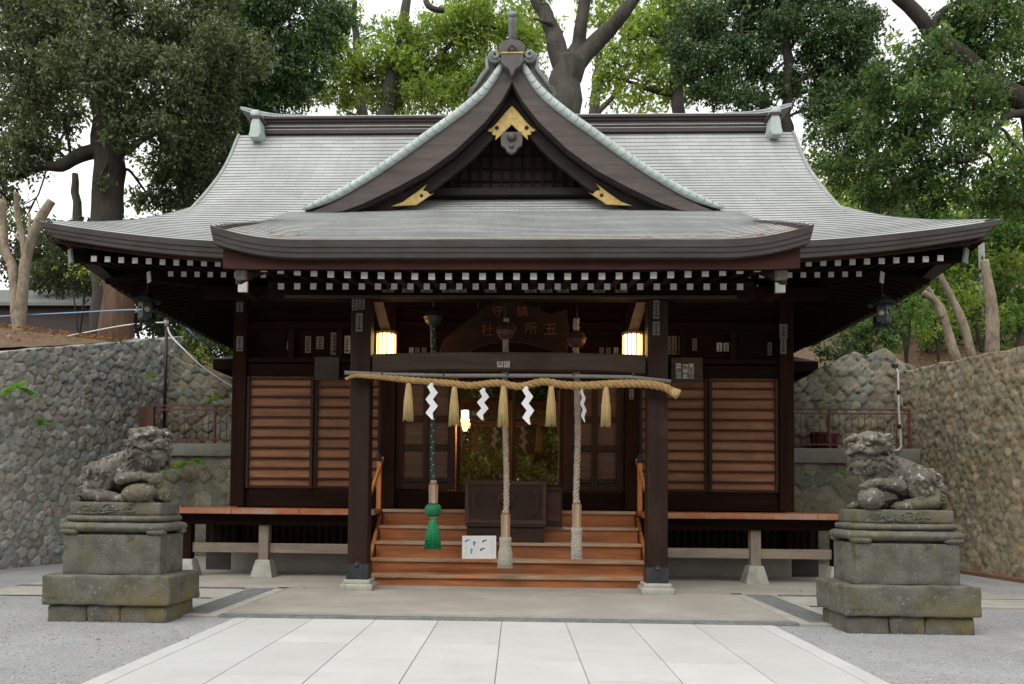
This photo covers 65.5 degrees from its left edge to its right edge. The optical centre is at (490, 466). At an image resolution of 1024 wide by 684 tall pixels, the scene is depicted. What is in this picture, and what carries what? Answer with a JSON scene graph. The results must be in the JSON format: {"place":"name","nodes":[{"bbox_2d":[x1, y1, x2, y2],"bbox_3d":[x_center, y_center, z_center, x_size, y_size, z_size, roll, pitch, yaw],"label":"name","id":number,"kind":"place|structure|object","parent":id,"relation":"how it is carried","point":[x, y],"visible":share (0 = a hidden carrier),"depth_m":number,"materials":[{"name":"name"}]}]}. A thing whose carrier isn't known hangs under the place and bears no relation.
{"place":"outdoors","nodes":[
{"label":"outdoors","id":0,"kind":"place"},
{"bbox_2d":[0,328,121,347],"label":"hill","id":1,"kind":"structure","parent":0,"point":[45,340],"depth_m":15.44,"materials":[{"name":"soil"}]},
{"bbox_2d":[0,192,53,330],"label":"pollard tree","id":2,"kind":"object","parent":1,"relation":"on","point":[18,276],"visible":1,"depth_m":16.64,"materials":[{"name":"brown plant"}]},
{"bbox_2d":[0,323,1023,366],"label":"fallen leaves","id":3,"kind":"object","parent":1,"relation":"on","point":[66,333],"visible":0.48,"depth_m":16.84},
{"bbox_2d":[82,618,889,683],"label":"path","id":4,"kind":"structure","parent":0,"point":[288,651],"depth_m":6.16,"materials":[{"name":"stone"}]},
{"bbox_2d":[0,563,1023,683],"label":"ground","id":5,"kind":"structure","parent":0,"point":[69,634],"depth_m":6.79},
{"bbox_2d":[0,336,182,568],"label":"retaining wall","id":6,"kind":"structure","parent":5,"relation":"on","point":[96,396],"depth_m":14.14,"materials":[{"name":"grey stone"}]},
{"bbox_2d":[2,381,45,404],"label":"fern","id":7,"kind":"object","parent":6,"relation":"attached to","point":[21,384],"visible":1,"depth_m":13.15,"materials":[{"name":"green plant"}]},
{"bbox_2d":[0,588,231,597],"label":"concrete corner","id":8,"kind":"object","parent":5,"relation":"on","point":[38,591],"visible":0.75,"depth_m":9.96,"materials":[{"name":"concrete"}]},
{"bbox_2d":[42,501,199,622],"bbox_3d":[-3.706,0.962,8.076,1.277,1.212,0.759,0,-2,2],"label":"stone pedestal","id":9,"kind":"object","parent":5,"relation":"on","point":[122,562],"visible":0.94,"depth_m":7.80,"materials":[{"name":"stone"}]},
{"bbox_2d":[75,426,174,501],"bbox_3d":[-3.696,-0.021,8.080,1.055,0.781,0.592,0,-2,2],"label":"stone lion","id":10,"kind":"object","parent":9,"relation":"on","point":[135,467],"visible":0.98,"depth_m":7.91},
{"bbox_2d":[148,456,306,555],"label":"terrace wall","id":11,"kind":"structure","parent":5,"relation":"on","point":[198,485],"depth_m":15.93,"materials":[{"name":"grey stone"}]},
{"bbox_2d":[171,443,230,456],"bbox_3d":[-5.518,-0.320,16.093,3.105,0.258,0.447,0,-2,2],"label":"coping","id":12,"kind":"object","parent":11,"relation":"on","point":[189,449],"visible":0.22,"depth_m":15.88,"materials":[{"name":"concrete"}]},
{"bbox_2d":[139,407,154,426],"bbox_3d":[-6.935,-0.840,16.070,0.300,0.720,0.060,0,-2,2],"label":"brown plank","id":13,"kind":"object","parent":12,"relation":"on","point":[146,416],"visible":0.56,"depth_m":16.05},
{"bbox_2d":[162,318,168,428],"bbox_3d":[-6.645,-1.745,16.286,0.088,2.610,0.090,0,-2,2],"label":"rope pole","id":14,"kind":"object","parent":12,"relation":"on","point":[166,322],"visible":0.78,"depth_m":16.27,"materials":[{"name":"black metal"}]},
{"bbox_2d":[0,309,152,316],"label":"tie rope","id":15,"kind":"object","parent":14,"relation":"attached to","point":[76,312],"visible":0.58,"depth_m":16.68,"materials":[{"name":"blue"}]},
{"bbox_2d":[148,405,231,443],"bbox_3d":[-5.563,-0.842,16.082,2.744,0.800,0.052,0,-2,2],"label":"railing","id":16,"kind":"object","parent":12,"relation":"on","point":[215,410],"visible":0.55,"depth_m":16.07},
{"bbox_2d":[189,588,274,613],"bbox_3d":[-3.025,1.567,9.361,0.320,0.022,2.280,0,-2,2],"label":"drain grate","id":17,"kind":"object","parent":5,"relation":"on","point":[220,603],"visible":0.86,"depth_m":9.22,"materials":[{"name":"grey"}]},
{"bbox_2d":[183,588,831,626],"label":"kerb sides","id":18,"kind":"object","parent":5,"relation":"on","point":[802,622],"visible":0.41,"depth_m":8.95,"materials":[{"name":"concrete"}]},
{"bbox_2d":[232,590,785,618],"bbox_3d":[0.194,1.593,9.259,5.840,0.001,1.970,0,-2,2],"label":"concrete apron","id":19,"kind":"object","parent":5,"relation":"on","point":[601,605],"visible":1,"depth_m":9.14,"materials":[{"name":"concrete"}]},
{"bbox_2d":[218,613,799,625],"bbox_3d":[0.154,1.547,8.056,5.840,0.022,0.120,0,-2,2],"label":"drain grate","id":20,"kind":"object","parent":5,"relation":"on","point":[717,622],"visible":1,"depth_m":8.03,"materials":[{"name":"grey"}]},
{"bbox_2d":[225,611,793,621],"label":"kerb front","id":21,"kind":"structure","parent":5,"relation":"on","point":[518,616],"depth_m":8.20,"materials":[{"name":"stone"}]},
{"bbox_2d":[285,588,734,595],"bbox_3d":[0.231,1.639,10.402,5.840,0.001,0.320,0,-2,2],"label":"concrete band","id":22,"kind":"object","parent":5,"relation":"on","point":[529,592],"visible":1,"depth_m":10.41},
{"bbox_2d":[0,595,1023,683],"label":"pebbles","id":23,"kind":"object","parent":5,"relation":"on","point":[1000,682],"visible":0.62,"depth_m":6.61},
{"bbox_2d":[7,586,1023,601],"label":"kerb cross","id":24,"kind":"object","parent":5,"relation":"on","point":[246,587],"visible":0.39,"depth_m":10.33,"materials":[{"name":"concrete"}]},
{"bbox_2d":[30,556,1004,596],"bbox_3d":[0.349,1.776,13.998,13.000,0.001,6.880,0,-2,2],"label":"concrete apron under hall","id":25,"kind":"object","parent":5,"relation":"on","point":[680,584],"visible":0.2,"depth_m":11.32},
{"bbox_2d":[37,11,1002,594],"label":"shrine hall","id":26,"kind":"structure","parent":25,"relation":"on","point":[511,179],"depth_m":12.60,"materials":[{"name":"brown wood"}]},
{"bbox_2d":[132,283,160,329],"bbox_3d":[-5.251,-2.580,12.188,0.440,0.909,0.409,0,-2,2],"label":"eave lantern","id":27,"kind":"object","parent":26,"relation":"hanging from","point":[147,301],"visible":0.98,"depth_m":12.10,"materials":[{"name":"brown metal"}]},
{"bbox_2d":[373,302,396,353],"bbox_3d":[-1.441,-1.869,10.948,0.327,0.848,0.310,0,-2,2],"label":"porch lantern","id":28,"kind":"object","parent":26,"relation":"attached to","point":[386,339],"visible":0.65,"depth_m":10.85,"materials":[{"name":"beige paper"}]},
{"bbox_2d":[395,379,455,489],"bbox_3d":[-1.048,-0.527,12.986,0.965,1.810,0.070,0,-2,2],"label":"panelled door","id":29,"kind":"structure","parent":26,"relation":"in","point":[412,438],"depth_m":12.97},
{"bbox_2d":[423,302,442,549],"bbox_3d":[-0.785,-0.651,10.865,0.287,3.579,0.270,0,-2,2],"label":"bell rope","id":30,"kind":"object","parent":26,"relation":"hanging from","point":[433,317],"visible":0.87,"depth_m":10.80,"materials":[{"name":"fabric"}]},
{"bbox_2d":[461,378,469,430],"bbox_3d":[-0.419,-1.217,13.478,0.157,1.241,0.157,1,-2,-21],"label":"hall lamp","id":31,"kind":"object","parent":26,"relation":"hanging from","point":[465,419],"visible":0.93,"depth_m":13.42,"materials":[{"name":"white"}]},
{"bbox_2d":[462,536,495,558],"bbox_3d":[-0.158,1.160,11.431,0.495,0.334,0.093,0,-2,2],"label":"worship notice","id":32,"kind":"object","parent":26,"relation":"on","point":[478,547],"visible":1,"depth_m":11.42,"materials":[{"name":"white paper"}]},
{"bbox_2d":[456,379,508,489],"bbox_3d":[-0.125,-0.517,13.008,0.840,1.810,0.035,0,-2,2],"label":"glass door","id":33,"kind":"structure","parent":26,"relation":"in","point":[459,486],"depth_m":13.00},
{"bbox_2d":[439,277,569,352],"bbox_3d":[0.196,-2.183,11.419,1.895,1.284,0.068,0,-2,2],"label":"name plaque","id":34,"kind":"object","parent":26,"relation":"hanging from","point":[534,325],"visible":0.84,"depth_m":11.38,"materials":[{"name":"brown wood"}]},
{"bbox_2d":[495,302,514,568],"bbox_3d":[0.195,-0.529,10.828,0.270,3.808,0.270,0,-2,2],"label":"bell rope","id":35,"kind":"object","parent":26,"relation":"hanging from","point":[505,330],"visible":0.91,"depth_m":10.76,"materials":[{"name":"beige fabric"}]},
{"bbox_2d":[465,478,546,542],"bbox_3d":[0.234,0.649,11.906,1.190,0.938,0.594,0,-2,2],"label":"offering box","id":36,"kind":"object","parent":26,"relation":"on","point":[484,501],"visible":0.9,"depth_m":11.64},
{"bbox_2d":[344,371,670,383],"bbox_3d":[0.215,-1.160,10.341,4.238,0.152,0.065,0,-2,2],"label":"hanging pole","id":37,"kind":"object","parent":26,"relation":"attached to","point":[508,375],"visible":0.99,"depth_m":10.32,"materials":[{"name":"grey wood"}]},
{"bbox_2d":[345,373,680,427],"bbox_3d":[0.277,-0.846,10.269,4.341,0.694,0.154,0,-2,2],"label":"straw rope","id":38,"kind":"object","parent":37,"relation":"hanging from","point":[605,385],"visible":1,"depth_m":10.23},
{"bbox_2d":[426,383,437,418],"bbox_3d":[-0.750,-0.838,10.222,0.162,0.474,0.029,0,-2,2],"label":"paper streamer","id":39,"kind":"object","parent":38,"relation":"hanging from","point":[431,401],"visible":1,"depth_m":10.22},
{"bbox_2d":[476,388,488,419],"bbox_3d":[-0.095,-0.798,10.194,0.175,0.418,0.029,1,-2,-18],"label":"paper streamer","id":40,"kind":"object","parent":38,"relation":"hanging from","point":[482,405],"visible":1,"depth_m":10.19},
{"bbox_2d":[521,386,533,424],"bbox_3d":[0.481,-0.780,10.178,0.168,0.493,0.028,0,-2,10],"label":"paper streamer","id":41,"kind":"object","parent":38,"relation":"hanging from","point":[527,406],"visible":1,"depth_m":10.18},
{"bbox_2d":[511,380,563,490],"bbox_3d":[0.775,-0.510,12.979,0.840,1.810,0.035,0,-2,2],"label":"glass door","id":42,"kind":"structure","parent":26,"relation":"in","point":[560,485],"depth_m":12.96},
{"bbox_2d":[545,487,562,526],"bbox_3d":[0.944,0.612,11.961,0.275,0.587,0.320,0,-2,2],"label":"donation stand","id":43,"kind":"object","parent":26,"relation":"on","point":[553,507],"visible":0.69,"depth_m":11.80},
{"bbox_2d":[567,302,586,559],"bbox_3d":[1.167,-0.584,10.798,0.270,3.681,0.270,0,-2,2],"label":"bell rope","id":44,"kind":"object","parent":26,"relation":"hanging from","point":[576,339],"visible":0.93,"depth_m":10.74,"materials":[{"name":"beige fabric"}]},
{"bbox_2d":[566,379,623,491],"bbox_3d":[1.695,-0.504,12.896,0.925,1.810,0.070,0,-2,2],"label":"panelled door","id":45,"kind":"structure","parent":26,"relation":"in","point":[602,448],"depth_m":12.87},
{"bbox_2d":[622,302,645,354],"bbox_3d":[1.954,-1.841,10.836,0.327,0.848,0.310,0,-2,2],"label":"porch lantern","id":46,"kind":"object","parent":26,"relation":"attached to","point":[632,339],"visible":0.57,"depth_m":10.74,"materials":[{"name":"beige paper"}]},
{"bbox_2d":[867,269,897,333],"bbox_3d":[5.748,-2.461,11.672,0.440,0.975,0.409,0,-2,2],"label":"eave lantern","id":47,"kind":"object","parent":26,"relation":"hanging from","point":[882,304],"visible":0.99,"depth_m":11.59,"materials":[{"name":"brown metal"}]},
{"bbox_2d":[745,594,826,622],"bbox_3d":[3.412,1.620,9.147,0.320,0.022,2.280,0,-2,2],"label":"drain grate","id":48,"kind":"object","parent":5,"relation":"on","point":[805,614],"visible":0.85,"depth_m":9.01,"materials":[{"name":"grey"}]},
{"bbox_2d":[724,463,919,563],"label":"terrace wall","id":49,"kind":"structure","parent":5,"relation":"on","point":[822,488],"depth_m":15.52,"materials":[{"name":"beige stone"}]},
{"bbox_2d":[794,448,920,463],"bbox_3d":[6.585,-0.199,15.692,3.525,0.299,0.447,0,-2,2],"label":"coping","id":50,"kind":"object","parent":49,"relation":"on","point":[822,455],"visible":0.3,"depth_m":15.47,"materials":[{"name":"concrete"}]},
{"bbox_2d":[794,409,910,448],"bbox_3d":[6.679,-0.740,15.676,3.144,0.800,0.052,0,-2,2],"label":"railing","id":51,"kind":"object","parent":50,"relation":"on","point":[908,414],"visible":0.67,"depth_m":15.65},
{"bbox_2d":[892,364,901,451],"bbox_3d":[7.823,-1.128,15.407,0.284,1.714,0.068,0,-2,2],"label":"water pipe","id":52,"kind":"object","parent":50,"relation":"attached to","point":[895,366],"visible":0.89,"depth_m":15.39,"materials":[{"name":"white plastic"}]},
{"bbox_2d":[816,509,981,634],"bbox_3d":[3.974,1.026,7.821,1.277,1.212,0.759,0,-2,2],"label":"stone pedestal","id":53,"kind":"object","parent":5,"relation":"on","point":[896,571],"visible":0.98,"depth_m":7.55,"materials":[{"name":"stone"}]},
{"bbox_2d":[843,431,948,509],"bbox_3d":[3.978,0.043,7.825,1.055,0.781,0.592,0,-2,2],"label":"stone lion","id":54,"kind":"object","parent":53,"relation":"on","point":[877,466],"visible":1,"depth_m":7.67},
{"bbox_2d":[791,599,1023,605],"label":"concrete corner","id":55,"kind":"object","parent":5,"relation":"on","point":[809,602],"visible":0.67,"depth_m":9.72,"materials":[{"name":"concrete"}]},
{"bbox_2d":[893,346,1023,577],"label":"retaining wall","id":56,"kind":"structure","parent":5,"relation":"on","point":[967,426],"depth_m":13.75,"materials":[{"name":"beige stone"}]},
{"bbox_2d":[960,569,1023,582],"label":"kerb gutter","id":57,"kind":"object","parent":5,"relation":"on","point":[994,576],"depth_m":13.00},
{"bbox_2d":[982,597,1023,609],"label":"kerb","id":58,"kind":"structure","parent":5,"relation":"on","point":[1003,607],"depth_m":9.21,"materials":[{"name":"concrete"}]},
{"bbox_2d":[0,0,1023,357],"label":"sky","id":59,"kind":"structure","parent":0,"point":[58,191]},
{"bbox_2d":[182,268,1023,378],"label":"hill back","id":60,"kind":"structure","parent":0,"point":[804,353],"depth_m":19.96,"materials":[{"name":"soil"}]},
{"bbox_2d":[0,290,92,350],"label":"storage shed","id":61,"kind":"structure","parent":60,"relation":"on","point":[40,304],"depth_m":24.55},
{"bbox_2d":[28,215,92,299],"bbox_3d":[-13.298,-5.830,24.722,2.970,3.826,2.257,0,-2,2],"label":"shrub","id":62,"kind":"object","parent":60,"relation":"on","point":[50,286],"visible":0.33,"depth_m":24.61,"materials":[{"name":"green plant"}]},
{"bbox_2d":[29,243,95,335],"bbox_3d":[-11.696,-5.084,22.623,2.605,3.044,1.768,0,-2,2],"label":"shrub","id":63,"kind":"object","parent":60,"relation":"on","point":[87,283],"visible":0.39,"depth_m":22.67,"materials":[{"name":"green plant"}]},
{"bbox_2d":[0,172,136,335],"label":"evergreen tree","id":64,"kind":"object","parent":60,"relation":"on","point":[77,211],"visible":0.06,"depth_m":27.24,"materials":[{"name":"green plant"}]},
{"bbox_2d":[52,253,135,340],"bbox_3d":[-8.920,-4.156,19.260,3.208,3.030,1.456,0,-2,2],"label":"cedar tree","id":65,"kind":"object","parent":60,"relation":"on","point":[112,298],"visible":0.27,"depth_m":18.65,"materials":[{"name":"brown plant"}]},
{"bbox_2d":[82,273,173,338],"bbox_3d":[-11.087,-5.101,24.558,1.791,3.054,2.692,-1,-3,42],"label":"shrub","id":66,"kind":"object","parent":60,"relation":"on","point":[139,331],"visible":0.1,"depth_m":24.64,"materials":[{"name":"green plant"}]},
{"bbox_2d":[0,0,285,338],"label":"broadleaf tree","id":67,"kind":"object","parent":60,"relation":"on","point":[107,70],"visible":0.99,"depth_m":19.86,"materials":[{"name":"green plant"}]},
{"bbox_2d":[0,2,317,348],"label":"broadleaf tree","id":68,"kind":"object","parent":60,"relation":"on","point":[79,101],"visible":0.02,"depth_m":27.80,"materials":[{"name":"green plant"}]},
{"bbox_2d":[134,302,198,348],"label":"shrub","id":69,"kind":"object","parent":60,"relation":"on","point":[162,328],"visible":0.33,"depth_m":21.47,"materials":[{"name":"green plant"}]},
{"bbox_2d":[177,324,228,362],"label":"shrub","id":70,"kind":"object","parent":60,"relation":"on","point":[194,339],"visible":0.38,"depth_m":20.22,"materials":[{"name":"green plant"}]},
{"bbox_2d":[185,332,232,357],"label":"shrub","id":71,"kind":"object","parent":60,"relation":"on","point":[228,352],"visible":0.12,"depth_m":21.53,"materials":[{"name":"green plant"}]},
{"bbox_2d":[165,0,364,196],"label":"broadleaf tree","id":72,"kind":"object","parent":60,"relation":"on","point":[297,48],"visible":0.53,"depth_m":23.32,"materials":[{"name":"green plant"}]},
{"bbox_2d":[287,0,483,115],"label":"broadleaf tree","id":73,"kind":"object","parent":60,"relation":"on","point":[362,110],"visible":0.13,"depth_m":34.76,"materials":[{"name":"green plant"}]},
{"bbox_2d":[302,0,544,114],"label":"broadleaf tree","id":74,"kind":"object","parent":60,"relation":"on","point":[447,79],"visible":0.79,"depth_m":27.28,"materials":[{"name":"green plant"}]},
{"bbox_2d":[213,355,817,381],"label":"hall","id":75,"kind":"structure","parent":60,"relation":"on","point":[803,367],"depth_m":17.45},
{"bbox_2d":[424,0,644,113],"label":"camphor tree","id":76,"kind":"object","parent":60,"relation":"on","point":[572,57],"visible":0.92,"depth_m":24.21,"materials":[{"name":"grey plant"}]},
{"bbox_2d":[458,0,697,113],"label":"broadleaf tree","id":77,"kind":"object","parent":60,"relation":"on","point":[597,108],"visible":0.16,"depth_m":36.43,"materials":[{"name":"green plant"}]},
{"bbox_2d":[589,0,701,112],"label":"broadleaf tree","id":78,"kind":"object","parent":60,"relation":"on","point":[651,70],"visible":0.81,"depth_m":29.29,"materials":[{"name":"green plant"}]},
{"bbox_2d":[656,0,893,147],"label":"evergreen tree","id":79,"kind":"object","parent":60,"relation":"on","point":[788,24],"visible":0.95,"depth_m":24.69,"materials":[{"name":"green plant"}]},
{"bbox_2d":[808,327,867,365],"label":"shrub","id":80,"kind":"object","parent":60,"relation":"on","point":[825,352],"visible":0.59,"depth_m":18.50,"materials":[{"name":"green plant"}]},
{"bbox_2d":[833,306,906,353],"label":"shrub","id":81,"kind":"object","parent":60,"relation":"on","point":[853,326],"visible":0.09,"depth_m":20.25,"materials":[{"name":"green plant"}]},
{"bbox_2d":[757,115,1023,285],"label":"wood","id":82,"kind":"object","parent":60,"relation":"on","point":[1017,132],"visible":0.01,"depth_m":47.21,"materials":[{"name":"green plant"}]},
{"bbox_2d":[868,294,941,363],"bbox_3d":[9.118,-2.952,17.475,1.524,1.835,1.141,-1,-3,31],"label":"shrub","id":83,"kind":"object","parent":60,"relation":"on","point":[908,311],"visible":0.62,"depth_m":17.38,"materials":[{"name":"green plant"}]},
{"bbox_2d":[865,277,946,341],"bbox_3d":[10.935,-4.383,21.333,2.305,2.297,1.709,0,-2,2],"label":"shrub","id":84,"kind":"object","parent":60,"relation":"on","point":[935,293],"visible":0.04,"depth_m":20.90,"materials":[{"name":"green plant"}]},
{"bbox_2d":[798,0,1023,235],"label":"broadleaf tree","id":85,"kind":"object","parent":60,"relation":"on","point":[958,37],"visible":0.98,"depth_m":18.67,"materials":[{"name":"green plant"}]},
{"bbox_2d":[802,18,1023,321],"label":"broadleaf tree","id":86,"kind":"object","parent":60,"relation":"on","point":[888,49],"visible":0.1,"depth_m":28.79,"materials":[{"name":"green plant"}]},
{"bbox_2d":[885,152,971,321],"bbox_3d":[13.353,-7.601,26.862,6.334,6.382,4.461,0,-2,2],"label":"broadleaf tree","id":87,"kind":"object","parent":60,"relation":"on","point":[942,214],"visible":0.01,"depth_m":26.16,"materials":[{"name":"green plant"}]},
{"bbox_2d":[898,317,962,354],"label":"shrub","id":88,"kind":"object","parent":60,"relation":"on","point":[925,345],"visible":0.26,"depth_m":19.22,"materials":[{"name":"green plant"}]},
{"bbox_2d":[909,289,973,362],"bbox_3d":[10.255,-3.167,18.396,1.724,1.710,1.058,1,-2,-20],"label":"shrub","id":89,"kind":"object","parent":60,"relation":"on","point":[926,333],"visible":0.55,"depth_m":18.20,"materials":[{"name":"green plant"}]},
{"bbox_2d":[893,258,1020,338],"bbox_3d":[12.085,-4.356,20.723,3.011,2.435,1.981,0,-2,2],"label":"shrub","id":90,"kind":"object","parent":60,"relation":"on","point":[1003,276],"visible":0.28,"depth_m":20.73,"materials":[{"name":"green plant"}]},
{"bbox_2d":[931,241,992,314],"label":"shrub","id":91,"kind":"object","parent":60,"relation":"on","point":[971,264],"visible":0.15,"depth_m":22.37,"materials":[{"name":"green plant"}]},
{"bbox_2d":[928,275,1020,352],"bbox_3d":[11.566,-3.547,18.841,2.253,1.783,1.649,0,-2,2],"label":"shrub","id":92,"kind":"object","parent":60,"relation":"on","point":[964,300],"visible":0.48,"depth_m":18.70,"materials":[{"name":"green plant"}]},
{"bbox_2d":[978,242,984,338],"bbox_3d":[12.843,-4.527,20.781,0.166,2.762,0.169,0,-2,2],"label":"utility post","id":93,"kind":"object","parent":60,"relation":"on","point":[981,249],"visible":0.22,"depth_m":20.76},
{"bbox_2d":[955,170,1023,296],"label":"broadleaf tree","id":94,"kind":"object","parent":60,"relation":"on","point":[972,216],"visible":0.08,"depth_m":25.52,"materials":[{"name":"green plant"}]},
{"bbox_2d":[956,216,1023,302],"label":"shrub","id":95,"kind":"object","parent":60,"relation":"on","point":[1004,240],"visible":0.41,"depth_m":22.57,"materials":[{"name":"green plant"}]},
{"bbox_2d":[972,255,1023,333],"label":"shrub","id":96,"kind":"object","parent":60,"relation":"on","point":[1002,297],"visible":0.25,"depth_m":20.44,"materials":[{"name":"green plant"}]},
{"bbox_2d":[972,241,1023,300],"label":"shrub","id":97,"kind":"object","parent":60,"relation":"on","point":[1017,258],"visible":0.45,"depth_m":21.45,"materials":[{"name":"green plant"}]},
{"bbox_2d":[980,318,1023,350],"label":"shrub","id":98,"kind":"object","parent":60,"relation":"on","point":[1005,345],"visible":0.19,"depth_m":18.67,"materials":[{"name":"green plant"}]},
{"bbox_2d":[998,296,1023,346],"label":"shrub","id":99,"kind":"object","parent":60,"relation":"on","point":[1018,322],"visible":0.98,"depth_m":17.23,"materials":[{"name":"green plant"}]},
{"label":"left terrace","id":100,"kind":"structure","parent":0,"visible":0},
{"bbox_2d":[133,337,231,443],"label":"wall","id":101,"kind":"structure","parent":100,"relation":"on","point":[189,384],"depth_m":17.02,"materials":[{"name":"grey stone"}]},
{"bbox_2d":[189,342,212,369],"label":"shrub","id":102,"kind":"object","parent":101,"relation":"on","point":[197,350],"visible":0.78,"depth_m":17.52,"materials":[{"name":"green plant"}]},
{"label":"right terrace","id":103,"kind":"structure","parent":0,"visible":0},
{"bbox_2d":[810,432,838,447],"bbox_3d":[6.771,-0.502,16.118,0.560,0.360,0.560,0,-2,2],"label":"planter tub","id":104,"kind":"object","parent":103,"relation":"on","point":[819,437],"visible":0.63,"depth_m":15.93,"materials":[{"name":"red plastic"}]},
{"bbox_2d":[794,348,915,447],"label":"wall","id":105,"kind":"structure","parent":103,"relation":"on","point":[854,380],"depth_m":16.58,"materials":[{"name":"beige stone"}]},
{"bbox_2d":[833,320,893,354],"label":"shrub","id":106,"kind":"object","parent":105,"relation":"on","point":[862,350],"visible":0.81,"depth_m":17.25,"materials":[{"name":"green plant"}]},
{"bbox_2d":[854,319,905,353],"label":"shrub","id":107,"kind":"object","parent":105,"relation":"on","point":[891,344],"visible":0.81,"depth_m":17.00,"materials":[{"name":"green plant"}]},
{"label":"right hill","id":108,"kind":"structure","parent":0,"visible":0},
{"bbox_2d":[920,286,962,361],"bbox_3d":[8.945,-2.694,15.731,0.872,1.738,0.232,0,-2,2],"label":"pollard tree","id":109,"kind":"object","parent":108,"relation":"on","point":[926,294],"visible":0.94,"depth_m":15.67,"materials":[{"name":"brown plant"}]},
{"bbox_2d":[938,272,975,356],"bbox_3d":[9.410,-3.088,16.025,0.819,2.376,0.204,0,-2,2],"label":"pollard tree","id":110,"kind":"object","parent":108,"relation":"on","point":[962,318],"visible":0.66,"depth_m":15.97,"materials":[{"name":"brown plant"}]},
{"bbox_2d":[979,259,999,352],"bbox_3d":[10.039,-3.063,16.010,0.370,2.223,0.276,0,-2,2],"label":"pollard tree","id":111,"kind":"object","parent":108,"relation":"on","point":[992,331],"visible":0.9,"depth_m":15.93,"materials":[{"name":"brown plant"}]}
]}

